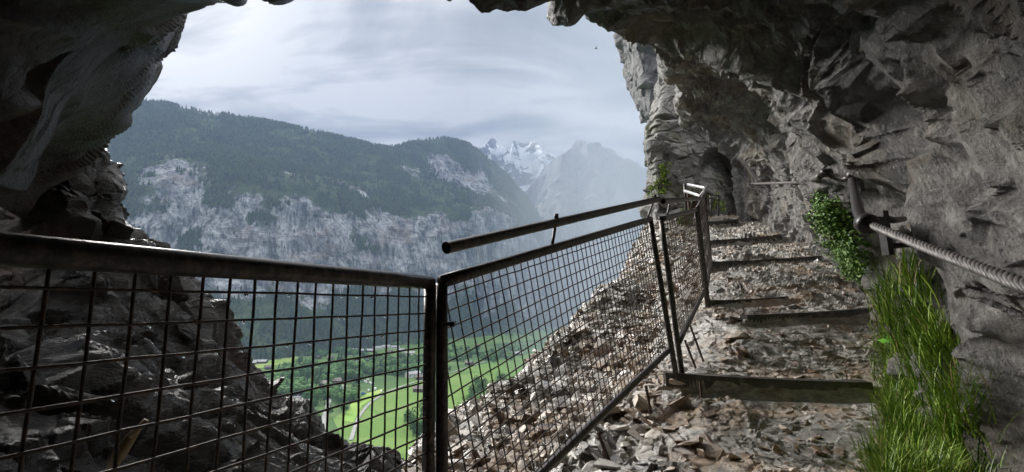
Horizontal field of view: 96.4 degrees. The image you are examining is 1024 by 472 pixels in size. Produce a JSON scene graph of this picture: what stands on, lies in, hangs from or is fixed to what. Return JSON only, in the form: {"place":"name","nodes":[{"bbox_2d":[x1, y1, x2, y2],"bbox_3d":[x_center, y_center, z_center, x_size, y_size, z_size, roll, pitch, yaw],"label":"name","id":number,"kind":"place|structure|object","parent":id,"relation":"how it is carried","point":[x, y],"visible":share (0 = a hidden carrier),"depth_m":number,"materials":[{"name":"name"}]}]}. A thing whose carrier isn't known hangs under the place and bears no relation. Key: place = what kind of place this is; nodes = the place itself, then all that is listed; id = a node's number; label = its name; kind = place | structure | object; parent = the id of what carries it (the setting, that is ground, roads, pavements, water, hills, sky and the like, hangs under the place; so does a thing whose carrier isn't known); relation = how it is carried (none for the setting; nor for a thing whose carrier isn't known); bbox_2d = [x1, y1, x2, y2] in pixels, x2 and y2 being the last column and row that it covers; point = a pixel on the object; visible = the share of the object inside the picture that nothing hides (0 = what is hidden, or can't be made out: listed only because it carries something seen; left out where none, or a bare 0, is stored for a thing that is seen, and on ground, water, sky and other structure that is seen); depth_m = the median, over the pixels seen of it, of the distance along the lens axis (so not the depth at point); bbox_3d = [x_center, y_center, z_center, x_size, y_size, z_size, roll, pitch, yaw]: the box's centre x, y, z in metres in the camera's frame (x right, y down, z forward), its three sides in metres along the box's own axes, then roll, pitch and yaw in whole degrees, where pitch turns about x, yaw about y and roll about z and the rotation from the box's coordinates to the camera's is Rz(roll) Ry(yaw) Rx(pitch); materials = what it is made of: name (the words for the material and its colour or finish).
{"place":"outdoors","nodes":[
{"label":"outdoors","id":0,"kind":"place"},
{"bbox_2d":[255,357,297,367],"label":"field","id":1,"kind":"structure","parent":0,"point":[282,361],"depth_m":1131.76,"materials":[{"name":"plant"}]},
{"bbox_2d":[260,353,382,373],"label":"field","id":2,"kind":"structure","parent":0,"point":[324,359],"depth_m":1175.36,"materials":[{"name":"plant"}]},
{"bbox_2d":[253,359,268,363],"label":"farmhouse","id":3,"kind":"object","parent":2,"relation":"on","point":[262,361],"visible":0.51,"depth_m":1100.50,"materials":[{"name":"white paint"}]},
{"bbox_2d":[322,397,331,429],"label":"road","id":4,"kind":"structure","parent":0,"point":[324,417],"depth_m":538.72,"materials":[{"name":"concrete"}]},
{"bbox_2d":[107,106,568,359],"bbox_3d":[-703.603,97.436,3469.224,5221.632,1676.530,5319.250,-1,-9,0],"label":"mountainside","id":5,"kind":"structure","parent":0,"point":[414,247],"depth_m":1809.50,"materials":[{"name":"stone"}]},
{"bbox_2d":[106,97,570,359],"bbox_3d":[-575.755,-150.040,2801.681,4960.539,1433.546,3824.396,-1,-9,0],"label":"forest","id":6,"kind":"object","parent":5,"relation":"on","point":[255,163],"visible":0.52,"depth_m":1960.68,"materials":[{"name":"plant"}]},
{"bbox_2d":[265,325,559,433],"bbox_3d":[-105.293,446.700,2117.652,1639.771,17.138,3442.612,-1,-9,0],"label":"woodland","id":7,"kind":"object","parent":5,"relation":"on","point":[334,373],"visible":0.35,"depth_m":894.60,"materials":[{"name":"plant"}]},
{"bbox_2d":[344,388,383,421],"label":"field","id":8,"kind":"structure","parent":0,"point":[351,415],"depth_m":586.86,"materials":[{"name":"plant"}]},
{"bbox_2d":[144,0,646,168],"label":"sky","id":9,"kind":"structure","parent":0,"point":[385,72],"materials":[{"name":"white"}]},
{"bbox_2d":[349,361,485,439],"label":"road","id":10,"kind":"structure","parent":0,"point":[352,434],"depth_m":558.76,"materials":[{"name":"asphalt"}]},
{"bbox_2d":[293,338,546,436],"bbox_3d":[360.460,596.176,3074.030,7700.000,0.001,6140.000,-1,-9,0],"label":"valley floor","id":11,"kind":"structure","parent":0,"point":[390,381],"depth_m":833.77,"materials":[{"name":"plant"}]},
{"bbox_2d":[295,369,310,376],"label":"broadleaf tree","id":12,"kind":"object","parent":11,"relation":"on","point":[301,374],"visible":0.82,"depth_m":804.77,"materials":[{"name":"green plant"}]},
{"bbox_2d":[309,397,319,407],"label":"broadleaf tree","id":13,"kind":"object","parent":11,"relation":"on","point":[314,404],"visible":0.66,"depth_m":562.61,"materials":[{"name":"green plant"}]},
{"bbox_2d":[314,375,322,385],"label":"broadleaf tree","id":14,"kind":"object","parent":11,"relation":"on","point":[316,381],"visible":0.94,"depth_m":744.48,"materials":[{"name":"green plant"}]},
{"bbox_2d":[320,393,326,404],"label":"broadleaf tree","id":15,"kind":"object","parent":11,"relation":"on","point":[324,397],"visible":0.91,"depth_m":612.51,"materials":[{"name":"green plant"}]},
{"bbox_2d":[332,377,343,382],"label":"farmhouse","id":16,"kind":"object","parent":11,"relation":"on","point":[336,380],"visible":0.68,"depth_m":782.00,"materials":[{"name":"white paint"}]},
{"bbox_2d":[330,394,351,409],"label":"broadleaf tree","id":17,"kind":"object","parent":11,"relation":"on","point":[340,401],"visible":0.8,"depth_m":580.59,"materials":[{"name":"green plant"}]},
{"bbox_2d":[347,369,357,382],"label":"broadleaf tree","id":18,"kind":"object","parent":11,"relation":"on","point":[350,375],"visible":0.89,"depth_m":792.04,"materials":[{"name":"green plant"}]},
{"bbox_2d":[404,370,420,377],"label":"farmhouse","id":19,"kind":"object","parent":11,"relation":"on","point":[412,374],"visible":0.63,"depth_m":840.05,"materials":[{"name":"white paint"}]},
{"bbox_2d":[333,353,535,459],"bbox_3d":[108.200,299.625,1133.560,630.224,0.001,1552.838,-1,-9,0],"label":"field","id":20,"kind":"structure","parent":0,"point":[377,423],"depth_m":590.09,"materials":[{"name":"plant"}]},
{"bbox_2d":[403,407,419,429],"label":"broadleaf tree","id":21,"kind":"object","parent":20,"relation":"on","point":[413,416],"visible":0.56,"depth_m":476.95,"materials":[{"name":"green plant"}]},
{"bbox_2d":[403,414,421,435],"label":"broadleaf tree","id":22,"kind":"object","parent":20,"relation":"on","point":[412,425],"visible":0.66,"depth_m":452.25,"materials":[{"name":"green plant"}]},
{"bbox_2d":[412,385,422,391],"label":"farmhouse","id":23,"kind":"object","parent":20,"relation":"on","point":[414,388],"visible":0.7,"depth_m":690.68,"materials":[{"name":"white paint"}]},
{"bbox_2d":[462,391,473,399],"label":"broadleaf tree","id":24,"kind":"object","parent":20,"relation":"on","point":[468,397],"visible":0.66,"depth_m":593.97,"materials":[{"name":"green plant"}]},
{"bbox_2d":[469,384,480,393],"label":"broadleaf tree","id":25,"kind":"object","parent":20,"relation":"on","point":[471,388],"visible":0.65,"depth_m":630.72,"materials":[{"name":"green plant"}]},
{"bbox_2d":[469,378,486,396],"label":"broadleaf tree","id":26,"kind":"object","parent":20,"relation":"on","point":[479,386],"visible":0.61,"depth_m":643.34,"materials":[{"name":"green plant"}]},
{"bbox_2d":[473,376,494,392],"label":"broadleaf tree","id":27,"kind":"object","parent":20,"relation":"on","point":[485,381],"visible":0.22,"depth_m":661.50,"materials":[{"name":"green plant"}]},
{"bbox_2d":[495,371,506,379],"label":"broadleaf tree","id":28,"kind":"object","parent":20,"relation":"on","point":[502,375],"visible":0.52,"depth_m":734.23,"materials":[{"name":"green plant"}]},
{"bbox_2d":[364,328,557,356],"bbox_3d":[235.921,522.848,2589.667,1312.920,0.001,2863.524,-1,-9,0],"label":"field","id":29,"kind":"structure","parent":0,"point":[470,342],"depth_m":1711.97,"materials":[{"name":"plant"}]},
{"bbox_2d":[0,0,1023,471],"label":"cave rock wall","id":30,"kind":"structure","parent":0,"point":[912,110],"depth_m":2.24,"materials":[{"name":"stone"}]},
{"bbox_2d":[853,210,909,255],"bbox_3d":[1.682,-0.022,1.962,0.827,0.239,0.167,6,-11,-38],"label":"rope anchor","id":31,"kind":"object","parent":30,"relation":"attached to","point":[861,222],"visible":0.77,"depth_m":1.78,"materials":[{"name":"black metal"}]},
{"bbox_2d":[753,172,1023,293],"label":"wire rope","id":32,"kind":"object","parent":30,"relation":"attached to","point":[1010,280],"visible":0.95,"depth_m":1.29,"materials":[{"name":"metal"}]},
{"bbox_2d":[818,168,832,176],"bbox_3d":[2.154,-0.390,3.104,0.082,0.100,0.643,-8,-11,38],"label":"rope anchor","id":33,"kind":"object","parent":32,"relation":"attached to","point":[826,170],"visible":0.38,"depth_m":2.86,"materials":[{"name":"black metal"}]},
{"bbox_2d":[844,170,864,191],"bbox_3d":[2.304,-0.375,3.027,0.085,0.302,0.988,-9,-12,42],"label":"rope anchor","id":34,"kind":"object","parent":32,"relation":"attached to","point":[859,180],"visible":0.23,"depth_m":2.72,"materials":[{"name":"black metal"}]},
{"bbox_2d":[478,138,555,191],"bbox_3d":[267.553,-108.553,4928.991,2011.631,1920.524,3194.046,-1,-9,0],"label":"snow peak","id":35,"kind":"structure","parent":0,"point":[522,165],"depth_m":4670.74,"materials":[{"name":"snow"}]},
{"bbox_2d":[525,140,646,316],"bbox_3d":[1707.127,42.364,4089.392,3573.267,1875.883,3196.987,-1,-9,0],"label":"bare ridge","id":36,"kind":"structure","parent":0,"point":[580,176],"depth_m":3261.01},
{"bbox_2d":[613,33,657,123],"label":"headland cliff","id":37,"kind":"structure","parent":0,"point":[639,70],"depth_m":56.04,"materials":[{"name":"stone"}]},
{"bbox_2d":[408,212,888,471],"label":"ground","id":38,"kind":"structure","parent":0,"point":[839,402],"depth_m":3.55,"materials":[{"name":"gravel"}]},
{"bbox_2d":[0,149,404,471],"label":"wet outcrop","id":39,"kind":"object","parent":38,"relation":"on","point":[86,204],"visible":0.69,"depth_m":2.61,"materials":[{"name":"stone"}]},
{"bbox_2d":[105,418,148,469],"bbox_3d":[-0.745,0.405,0.893,0.065,0.095,0.033,0,-9,-8],"label":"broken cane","id":40,"kind":"object","parent":39,"relation":"on","point":[127,442],"visible":0.7,"depth_m":0.89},
{"bbox_2d":[0,231,435,471],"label":"fence panel","id":41,"kind":"object","parent":38,"relation":"on","point":[49,254],"visible":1,"depth_m":0.79,"materials":[{"name":"metal"}]},
{"bbox_2d":[510,442,528,452],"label":"rock","id":42,"kind":"object","parent":38,"relation":"on","point":[517,448],"visible":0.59,"depth_m":3.07,"materials":[{"name":"stone"}]},
{"bbox_2d":[518,460,528,470],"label":"rock","id":43,"kind":"object","parent":38,"relation":"on","point":[521,466],"visible":0.67,"depth_m":2.79,"materials":[{"name":"stone"}]},
{"bbox_2d":[400,218,699,471],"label":"scree","id":44,"kind":"structure","parent":38,"relation":"on","point":[590,457],"depth_m":3.72,"materials":[{"name":"gravel"}]},
{"bbox_2d":[466,441,482,450],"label":"rock","id":45,"kind":"object","parent":44,"relation":"on","point":[479,447],"visible":0.49,"depth_m":3.38,"materials":[{"name":"stone"}]},
{"bbox_2d":[494,457,504,464],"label":"rock","id":46,"kind":"object","parent":44,"relation":"on","point":[501,462],"visible":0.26,"depth_m":2.93,"materials":[{"name":"stone"}]},
{"bbox_2d":[503,450,518,467],"bbox_3d":[0.028,1.452,2.958,0.112,0.032,0.170,-4,15,-42],"label":"rock","id":47,"kind":"object","parent":44,"relation":"on","point":[509,454],"visible":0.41,"depth_m":2.96,"materials":[{"name":"stone"}]},
{"bbox_2d":[527,432,542,439],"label":"rock","id":48,"kind":"object","parent":44,"relation":"on","point":[537,436],"visible":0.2,"depth_m":3.25,"materials":[{"name":"stone"}]},
{"bbox_2d":[555,399,568,410],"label":"rock","id":49,"kind":"object","parent":44,"relation":"on","point":[562,406],"visible":0.66,"depth_m":3.80,"materials":[{"name":"stone"}]},
{"bbox_2d":[565,429,575,437],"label":"rock","id":50,"kind":"object","parent":44,"relation":"on","point":[568,432],"visible":0.19,"depth_m":2.58,"materials":[{"name":"stone"}]},
{"bbox_2d":[575,454,584,468],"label":"rock","id":51,"kind":"object","parent":44,"relation":"on","point":[579,463],"visible":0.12,"depth_m":2.38,"materials":[{"name":"stone"}]},
{"bbox_2d":[573,440,589,457],"bbox_3d":[0.368,1.142,2.464,0.095,0.030,0.172,-37,-3,-14],"label":"rock","id":52,"kind":"object","parent":44,"relation":"on","point":[584,445],"visible":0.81,"depth_m":2.42,"materials":[{"name":"stone"}]},
{"bbox_2d":[581,338,590,344],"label":"rock","id":53,"kind":"object","parent":44,"relation":"on","point":[585,341],"visible":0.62,"depth_m":5.41,"materials":[{"name":"stone"}]},
{"bbox_2d":[586,439,598,447],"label":"rock","id":54,"kind":"object","parent":44,"relation":"on","point":[592,444],"visible":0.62,"depth_m":2.44,"materials":[{"name":"stone"}]},
{"bbox_2d":[588,433,598,439],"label":"rock","id":55,"kind":"object","parent":44,"relation":"on","point":[594,436],"visible":0.29,"depth_m":2.69,"materials":[{"name":"stone"}]},
{"bbox_2d":[610,425,629,429],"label":"rock","id":56,"kind":"object","parent":44,"relation":"on","point":[619,427],"visible":0.89,"depth_m":2.65,"materials":[{"name":"stone"}]},
{"bbox_2d":[624,415,640,420],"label":"rock","id":57,"kind":"object","parent":44,"relation":"on","point":[632,418],"visible":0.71,"depth_m":2.73,"materials":[{"name":"stone"}]},
{"bbox_2d":[639,284,655,288],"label":"rock","id":58,"kind":"object","parent":44,"relation":"on","point":[646,286],"visible":0.58,"depth_m":7.23,"materials":[{"name":"stone"}]},
{"bbox_2d":[436,194,678,471],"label":"fence panel","id":59,"kind":"object","parent":38,"relation":"on","point":[443,325],"visible":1,"depth_m":1.91,"materials":[{"name":"metal"}]},
{"bbox_2d":[568,449,578,462],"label":"rock","id":60,"kind":"object","parent":38,"relation":"on","point":[576,458],"visible":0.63,"depth_m":2.42,"materials":[{"name":"stone"}]},
{"bbox_2d":[582,434,590,442],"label":"rock","id":61,"kind":"object","parent":38,"relation":"on","point":[586,437],"visible":0.12,"depth_m":2.52,"materials":[{"name":"stone"}]},
{"bbox_2d":[583,320,599,325],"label":"rock","id":62,"kind":"object","parent":38,"relation":"on","point":[592,323],"visible":0.69,"depth_m":6.03,"materials":[{"name":"stone"}]},
{"bbox_2d":[590,362,604,369],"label":"rock","id":63,"kind":"object","parent":38,"relation":"on","point":[598,365],"visible":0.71,"depth_m":4.77,"materials":[{"name":"stone"}]},
{"bbox_2d":[594,338,608,348],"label":"rock","id":64,"kind":"object","parent":38,"relation":"on","point":[599,343],"visible":0.47,"depth_m":5.30,"materials":[{"name":"stone"}]},
{"bbox_2d":[596,432,610,459],"bbox_3d":[0.484,1.115,2.341,0.097,0.211,0.019,-4,-9,21],"label":"iron stake","id":65,"kind":"object","parent":38,"relation":"on","point":[603,446],"visible":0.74,"depth_m":2.35,"materials":[{"name":"metal"}]},
{"bbox_2d":[593,344,614,357],"bbox_3d":[1.029,1.295,5.108,0.227,0.038,0.148,-18,45,-29],"label":"rock","id":66,"kind":"object","parent":38,"relation":"on","point":[601,350],"visible":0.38,"depth_m":5.10,"materials":[{"name":"stone"}]},
{"bbox_2d":[593,406,619,415],"bbox_3d":[0.606,1.118,2.896,0.164,0.043,0.094,-2,-25,-27],"label":"rock","id":67,"kind":"object","parent":38,"relation":"on","point":[615,410],"visible":0.47,"depth_m":2.88,"materials":[{"name":"stone"}]},
{"bbox_2d":[593,458,620,469],"bbox_3d":[0.479,1.144,2.283,0.141,0.031,0.068,5,-6,17],"label":"rock","id":68,"kind":"object","parent":38,"relation":"on","point":[604,463],"visible":0.91,"depth_m":2.27,"materials":[{"name":"stone"}]},
{"bbox_2d":[619,409,633,413],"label":"rock","id":69,"kind":"object","parent":38,"relation":"on","point":[623,411],"visible":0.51,"depth_m":2.88,"materials":[{"name":"stone"}]},
{"bbox_2d":[644,385,652,413],"bbox_3d":[0.863,1.083,2.851,0.063,0.290,0.020,-9,-12,42],"label":"iron stake","id":70,"kind":"object","parent":38,"relation":"on","point":[648,399],"visible":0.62,"depth_m":2.86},
{"bbox_2d":[662,425,679,431],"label":"rock","id":71,"kind":"object","parent":38,"relation":"on","point":[667,429],"visible":0.81,"depth_m":2.59,"materials":[{"name":"stone"}]},
{"bbox_2d":[669,379,684,384],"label":"rock","id":72,"kind":"object","parent":38,"relation":"on","point":[673,381],"visible":1,"depth_m":2.92,"materials":[{"name":"stone"}]},
{"bbox_2d":[669,394,690,405],"bbox_3d":[1.039,1.005,2.787,0.149,0.038,0.096,-35,-31,26],"label":"rock","id":73,"kind":"object","parent":38,"relation":"on","point":[680,401],"visible":0.84,"depth_m":2.76,"materials":[{"name":"stone"}]},
{"bbox_2d":[677,209,690,225],"bbox_3d":[3.903,-0.305,10.251,0.451,0.644,0.164,-1,-9,0],"label":"moss","id":74,"kind":"object","parent":38,"relation":"on","point":[683,219],"visible":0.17,"depth_m":10.23,"materials":[{"name":"green plant"}]},
{"bbox_2d":[677,437,702,445],"bbox_3d":[0.905,1.051,2.318,0.078,0.022,0.133,18,-46,-31],"label":"rock","id":75,"kind":"object","parent":38,"relation":"on","point":[697,440],"visible":0.97,"depth_m":2.29,"materials":[{"name":"stone"}]},
{"bbox_2d":[684,340,696,368],"bbox_3d":[1.359,0.903,3.484,0.084,0.221,0.020,-5,-10,26],"label":"iron stake","id":76,"kind":"object","parent":38,"relation":"on","point":[690,354],"visible":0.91,"depth_m":3.48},
{"bbox_2d":[683,183,708,236],"bbox_3d":[2.692,-0.422,6.651,0.222,0.973,1.212,-3,-9,11],"label":"guard rail","id":77,"kind":"object","parent":38,"relation":"on","point":[687,193],"visible":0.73,"depth_m":7.03,"materials":[{"name":"metal"}]},
{"bbox_2d":[688,319,703,361],"bbox_3d":[1.465,0.837,3.646,0.109,0.342,0.019,-4,-9,18],"label":"iron stake","id":78,"kind":"object","parent":38,"relation":"on","point":[697,345],"visible":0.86,"depth_m":3.63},
{"bbox_2d":[699,381,702,397],"bbox_3d":[1.205,1.011,2.911,0.020,0.169,0.050,-4,-9,17],"label":"iron stake","id":79,"kind":"object","parent":38,"relation":"on","point":[701,389],"visible":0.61,"depth_m":2.92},
{"bbox_2d":[696,191,712,307],"bbox_3d":[2.303,0.084,5.426,0.062,1.516,1.351,-5,-10,27],"label":"fence panel","id":80,"kind":"object","parent":38,"relation":"on","point":[704,226],"visible":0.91,"depth_m":5.40,"materials":[{"name":"metal"}]},
{"bbox_2d":[698,433,711,442],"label":"rock","id":81,"kind":"object","parent":38,"relation":"on","point":[705,436],"visible":0.32,"depth_m":2.40,"materials":[{"name":"stone"}]},
{"bbox_2d":[694,438,725,459],"bbox_3d":[0.966,1.068,2.269,0.108,0.034,0.153,-25,11,-18],"label":"rock","id":82,"kind":"object","parent":38,"relation":"on","point":[712,451],"visible":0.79,"depth_m":2.24,"materials":[{"name":"stone"}]},
{"bbox_2d":[712,313,725,318],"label":"rock","id":83,"kind":"object","parent":38,"relation":"on","point":[721,315],"visible":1,"depth_m":4.36,"materials":[{"name":"stone"}]},
{"bbox_2d":[708,211,730,215],"bbox_3d":[5.176,-0.535,11.600,0.735,0.199,0.205,1,-9,-16],"label":"step board","id":84,"kind":"object","parent":38,"relation":"on","point":[727,213],"visible":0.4,"depth_m":11.55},
{"bbox_2d":[702,219,738,225],"bbox_3d":[4.431,-0.262,9.739,0.772,0.196,0.204,1,-9,-15],"label":"step board","id":85,"kind":"object","parent":38,"relation":"on","point":[735,221],"visible":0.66,"depth_m":9.65,"materials":[{"name":"wood"}]},
{"bbox_2d":[707,193,720,216],"bbox_3d":[4.298,-0.690,9.816,0.060,0.621,1.519,-8,-11,37],"label":"guard rail","id":86,"kind":"object","parent":85,"relation":"on","point":[717,199],"visible":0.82,"depth_m":9.78,"materials":[{"name":"metal"}]},
{"bbox_2d":[723,332,747,338],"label":"rock","id":87,"kind":"object","parent":38,"relation":"on","point":[737,335],"visible":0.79,"depth_m":3.92,"materials":[{"name":"stone"}]},
{"bbox_2d":[728,317,742,323],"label":"rock","id":88,"kind":"object","parent":38,"relation":"on","point":[732,320],"visible":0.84,"depth_m":4.19,"materials":[{"name":"stone"}]},
{"bbox_2d":[736,347,746,356],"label":"rock","id":89,"kind":"object","parent":38,"relation":"on","point":[738,349],"visible":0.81,"depth_m":3.60,"materials":[{"name":"stone"}]},
{"bbox_2d":[736,348,747,354],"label":"rock","id":90,"kind":"object","parent":38,"relation":"on","point":[744,351],"visible":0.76,"depth_m":3.62,"materials":[{"name":"stone"}]},
{"bbox_2d":[710,234,781,244],"bbox_3d":[3.990,0.080,7.909,1.374,0.212,0.186,0,-9,-8],"label":"step board","id":91,"kind":"object","parent":38,"relation":"on","point":[756,239],"visible":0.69,"depth_m":7.83,"materials":[{"name":"wood"}]},
{"bbox_2d":[710,296,788,305],"bbox_3d":[2.511,0.703,4.903,0.798,0.098,0.125,-2,-9,7],"label":"step board","id":92,"kind":"object","parent":38,"relation":"on","point":[714,302],"visible":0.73,"depth_m":4.87,"materials":[{"name":"wood"}]},
{"bbox_2d":[708,256,821,268],"bbox_3d":[3.459,0.365,6.239,1.634,0.171,0.164,0,-9,-3],"label":"step board","id":93,"kind":"object","parent":38,"relation":"on","point":[716,264],"visible":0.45,"depth_m":6.15,"materials":[{"name":"wood"}]},
{"bbox_2d":[663,370,872,390],"bbox_3d":[1.702,1.000,3.098,1.290,0.159,0.105,-2,-9,8],"label":"step board","id":94,"kind":"object","parent":38,"relation":"on","point":[779,383],"visible":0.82,"depth_m":3.06,"materials":[{"name":"wood"}]},
{"bbox_2d":[658,197,708,372],"bbox_3d":[1.578,0.283,4.052,0.090,1.620,1.941,-6,-10,30],"label":"fence panel","id":95,"kind":"object","parent":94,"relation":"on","point":[678,338],"visible":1,"depth_m":3.74,"materials":[{"name":"metal"}]},
{"bbox_2d":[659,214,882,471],"bbox_3d":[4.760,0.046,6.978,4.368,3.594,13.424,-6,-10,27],"label":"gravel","id":96,"kind":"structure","parent":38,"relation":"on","point":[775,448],"depth_m":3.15,"materials":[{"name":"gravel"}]},
{"bbox_2d":[740,307,872,323],"bbox_3d":[2.764,0.745,4.249,1.268,0.146,0.126,0,-9,-4],"label":"step board","id":97,"kind":"object","parent":38,"relation":"on","point":[827,314],"visible":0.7,"depth_m":4.20,"materials":[{"name":"wood"}]},
{"bbox_2d":[802,190,878,287],"bbox_3d":[3.428,0.033,4.724,0.566,1.049,4.856,-7,-11,34],"label":"ivy bush","id":98,"kind":"object","parent":38,"relation":"on","point":[824,218],"visible":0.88,"depth_m":2.90,"materials":[{"name":"green plant"}]},
{"bbox_2d":[845,287,899,464],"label":"grass","id":99,"kind":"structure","parent":38,"relation":"on","point":[870,440],"depth_m":2.61,"materials":[{"name":"plant"}]},
{"bbox_2d":[878,336,896,353],"bbox_3d":[2.478,0.761,2.885,0.221,0.406,0.165,-1,-9,0],"label":"leafy weed","id":100,"kind":"object","parent":38,"relation":"on","point":[882,340],"visible":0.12,"depth_m":2.94,"materials":[{"name":"green plant"}]},
{"bbox_2d":[855,375,920,459],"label":"dry grass","id":101,"kind":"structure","parent":38,"relation":"on","point":[879,414],"depth_m":2.46,"materials":[{"name":"plant"}]},
{"bbox_2d":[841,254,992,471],"bbox_3d":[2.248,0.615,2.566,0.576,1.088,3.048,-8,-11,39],"label":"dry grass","id":102,"kind":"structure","parent":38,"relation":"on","point":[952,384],"depth_m":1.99,"materials":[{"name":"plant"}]},
{"bbox_2d":[829,236,1020,471],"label":"grass","id":103,"kind":"structure","parent":38,"relation":"on","point":[919,339],"depth_m":2.02,"materials":[{"name":"plant"}]},
{"bbox_2d":[639,73,738,224],"bbox_3d":[5.420,-5.515,14.716,4.763,12.861,6.614,-1,-9,0],"label":"cliff nose","id":104,"kind":"object","parent":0,"point":[692,155],"visible":0.38,"depth_m":11.51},
{"bbox_2d":[647,178,670,196],"bbox_3d":[3.628,-1.175,11.277,0.657,0.539,0.158,-1,-9,0],"label":"moss","id":105,"kind":"object","parent":104,"relation":"attached to","point":[662,190],"visible":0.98,"depth_m":11.25,"materials":[{"name":"green plant"}]},
{"bbox_2d":[659,161,671,184],"bbox_3d":[3.779,-1.553,11.286,0.347,0.616,0.169,-1,-9,0],"label":"moss","id":106,"kind":"object","parent":104,"relation":"attached to","point":[663,173],"visible":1,"depth_m":11.27,"materials":[{"name":"green plant"}]},
{"bbox_2d":[707,192,726,212],"bbox_3d":[5.060,-0.835,11.354,0.520,0.555,0.165,-1,-9,0],"label":"moss","id":107,"kind":"object","parent":104,"relation":"attached to","point":[715,202],"visible":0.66,"depth_m":11.33,"materials":[{"name":"green plant"}]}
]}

